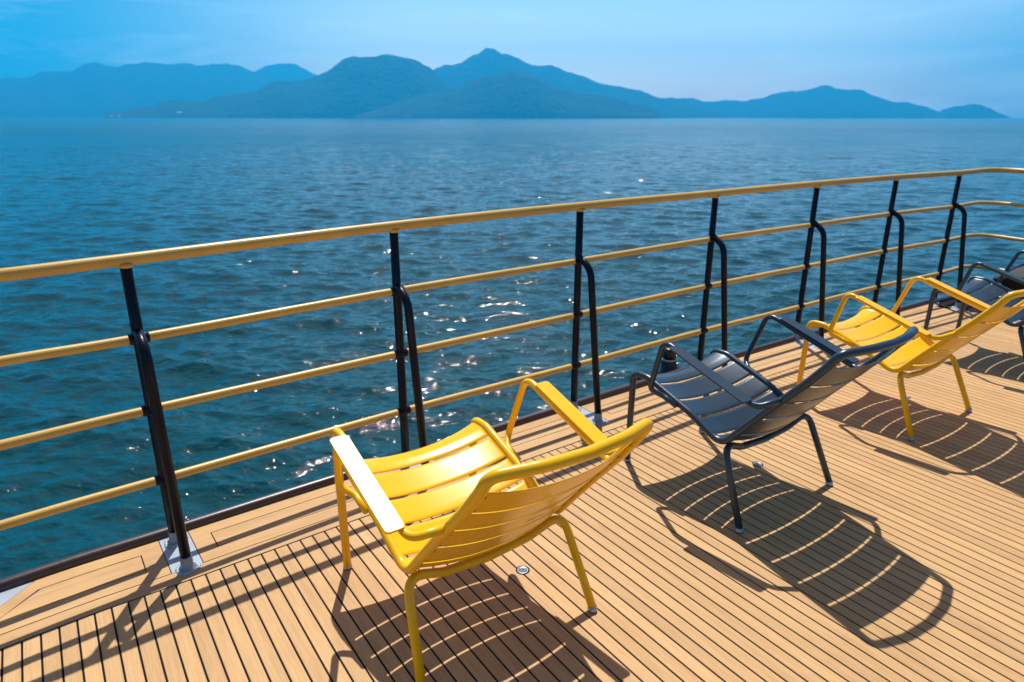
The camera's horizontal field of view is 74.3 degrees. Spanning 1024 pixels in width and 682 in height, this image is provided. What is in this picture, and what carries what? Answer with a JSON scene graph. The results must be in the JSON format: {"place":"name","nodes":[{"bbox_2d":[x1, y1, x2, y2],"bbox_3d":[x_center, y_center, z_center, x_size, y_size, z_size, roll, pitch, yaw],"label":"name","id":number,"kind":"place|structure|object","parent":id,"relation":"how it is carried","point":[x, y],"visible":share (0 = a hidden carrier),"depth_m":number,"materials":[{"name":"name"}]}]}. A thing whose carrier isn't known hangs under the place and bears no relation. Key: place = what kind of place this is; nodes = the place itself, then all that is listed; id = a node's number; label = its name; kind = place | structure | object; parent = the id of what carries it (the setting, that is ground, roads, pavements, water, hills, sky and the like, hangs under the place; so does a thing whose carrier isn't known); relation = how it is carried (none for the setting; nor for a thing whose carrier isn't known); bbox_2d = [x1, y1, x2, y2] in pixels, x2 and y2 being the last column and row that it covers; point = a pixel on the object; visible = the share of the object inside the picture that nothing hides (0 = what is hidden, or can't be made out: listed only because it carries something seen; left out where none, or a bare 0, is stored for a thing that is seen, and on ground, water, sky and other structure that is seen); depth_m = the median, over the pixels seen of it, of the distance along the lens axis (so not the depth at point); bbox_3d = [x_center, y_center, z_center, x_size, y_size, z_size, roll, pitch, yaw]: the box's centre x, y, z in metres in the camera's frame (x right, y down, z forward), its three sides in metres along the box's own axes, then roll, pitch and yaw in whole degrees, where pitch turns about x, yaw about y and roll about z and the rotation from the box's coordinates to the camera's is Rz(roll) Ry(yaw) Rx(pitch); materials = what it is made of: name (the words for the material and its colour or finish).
{"place":"outdoors","nodes":[
{"label":"outdoors","id":0,"kind":"place"},
{"bbox_2d":[0,62,273,116],"bbox_3d":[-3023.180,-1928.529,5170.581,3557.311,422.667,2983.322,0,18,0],"label":"hills","id":1,"kind":"structure","parent":0,"point":[95,89],"depth_m":4785.79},
{"bbox_2d":[105,54,453,117],"bbox_3d":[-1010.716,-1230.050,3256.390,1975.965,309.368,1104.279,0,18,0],"label":"hills","id":2,"kind":"structure","parent":0,"point":[351,87],"depth_m":3185.04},
{"bbox_2d":[254,63,316,80],"bbox_3d":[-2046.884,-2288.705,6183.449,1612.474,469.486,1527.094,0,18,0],"label":"hills","id":3,"kind":"structure","parent":0,"point":[286,72],"depth_m":6002.60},
{"bbox_2d":[354,71,660,118],"bbox_3d":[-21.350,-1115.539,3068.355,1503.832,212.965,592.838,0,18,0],"label":"hills","id":4,"kind":"structure","parent":0,"point":[513,94],"depth_m":2943.64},
{"bbox_2d":[0,117,1023,578],"bbox_3d":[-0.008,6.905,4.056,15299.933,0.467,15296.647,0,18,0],"label":"sea","id":5,"kind":"structure","parent":0,"point":[78,187],"depth_m":39.24,"materials":[{"name":"teal liquid"}]},
{"bbox_2d":[0,312,1023,681],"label":"deck","id":6,"kind":"structure","parent":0,"point":[990,372],"depth_m":2.20,"materials":[{"name":"brown wood"}]},
{"bbox_2d":[0,304,968,648],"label":"deck margin","id":7,"kind":"object","parent":6,"relation":"on","point":[108,582],"visible":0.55,"depth_m":2.45,"materials":[{"name":"brown wood"}]},
{"bbox_2d":[0,299,929,591],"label":"deck rim","id":8,"kind":"object","parent":7,"relation":"attached to","point":[24,577],"visible":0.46,"depth_m":2.56,"materials":[{"name":"brown wood"}]},
{"bbox_2d":[647,348,680,373],"bbox_3d":[0.945,0.129,4.037,0.221,0.181,0.171,-12,22,-33],"label":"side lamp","id":9,"kind":"object","parent":8,"relation":"attached to","point":[669,362],"visible":0.6,"depth_m":4.01,"materials":[{"name":"black metal"}]},
{"bbox_2d":[0,167,1023,575],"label":"deck railing","id":10,"kind":"object","parent":7,"relation":"on","point":[180,553],"visible":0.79,"depth_m":2.75,"materials":[{"name":"paint"}]},
{"bbox_2d":[330,378,652,681],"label":"slatted armchair","id":11,"kind":"object","parent":6,"relation":"on","point":[470,532],"visible":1,"depth_m":1.86,"materials":[{"name":"metal"}]},
{"bbox_2d":[0,298,1023,681],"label":"deck caulking","id":12,"kind":"object","parent":6,"relation":"attached to","point":[968,306],"visible":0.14,"depth_m":2.13,"materials":[{"name":"black rubber"}]},
{"bbox_2d":[0,580,34,605],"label":"deck side strip","id":13,"kind":"object","parent":12,"relation":"on","point":[6,595],"visible":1,"depth_m":2.15,"materials":[{"name":"grey paint"}]},
{"bbox_2d":[934,292,1000,302],"bbox_3d":[5.387,0.950,1.715,1.185,0.047,9.085,-6,19,-18],"label":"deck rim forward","id":14,"kind":"object","parent":12,"relation":"on","point":[944,298],"visible":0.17,"depth_m":5.59,"materials":[{"name":"brown wood"}]},
{"bbox_2d":[993,263,1023,292],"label":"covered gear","id":15,"kind":"object","parent":12,"relation":"on","point":[1018,271],"visible":0.36,"depth_m":5.23,"materials":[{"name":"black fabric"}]},
{"bbox_2d":[516,566,529,574],"bbox_3d":[0.036,0.767,2.260,0.047,0.005,0.047,0,18,0],"label":"tie down socket","id":16,"kind":"object","parent":6,"relation":"on","point":[522,570],"visible":1,"depth_m":2.26,"materials":[{"name":"metal"}]},
{"bbox_2d":[752,461,762,466],"bbox_3d":[1.073,0.539,2.952,0.047,0.005,0.047,0,18,0],"label":"tie down socket","id":17,"kind":"object","parent":6,"relation":"on","point":[757,463],"visible":1,"depth_m":2.95,"materials":[{"name":"metal"}]},
{"bbox_2d":[624,315,918,533],"bbox_3d":[0.970,0.238,2.642,0.730,0.763,0.934,-12,22,-33],"label":"slatted armchair","id":18,"kind":"object","parent":6,"relation":"on","point":[778,410],"visible":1,"depth_m":2.64,"materials":[{"name":"black metal"}]},
{"bbox_2d":[796,276,1023,440],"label":"slatted armchair","id":19,"kind":"object","parent":6,"relation":"on","point":[924,352],"visible":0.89,"depth_m":3.36,"materials":[{"name":"metal"}]},
{"bbox_2d":[923,250,1023,358],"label":"slatted armchair","id":20,"kind":"object","parent":6,"relation":"on","point":[992,290],"visible":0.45,"depth_m":4.28,"materials":[{"name":"black metal"}]},
{"bbox_2d":[0,0,1023,117],"label":"sky","id":21,"kind":"structure","parent":0,"point":[938,55],"materials":[{"name":"blue"}]},
{"bbox_2d":[434,48,726,117],"bbox_3d":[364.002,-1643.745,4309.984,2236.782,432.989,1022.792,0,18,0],"label":"hills","id":22,"kind":"structure","parent":0,"point":[489,62],"depth_m":4235.91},
{"bbox_2d":[665,85,937,117],"bbox_3d":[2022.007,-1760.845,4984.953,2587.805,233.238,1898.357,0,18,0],"label":"hills","id":23,"kind":"structure","parent":0,"point":[824,101],"depth_m":4627.10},
{"bbox_2d":[934,104,1009,117],"bbox_3d":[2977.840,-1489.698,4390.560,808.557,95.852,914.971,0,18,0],"label":"hills","id":24,"kind":"structure","parent":0,"point":[972,111],"depth_m":4191.98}
]}

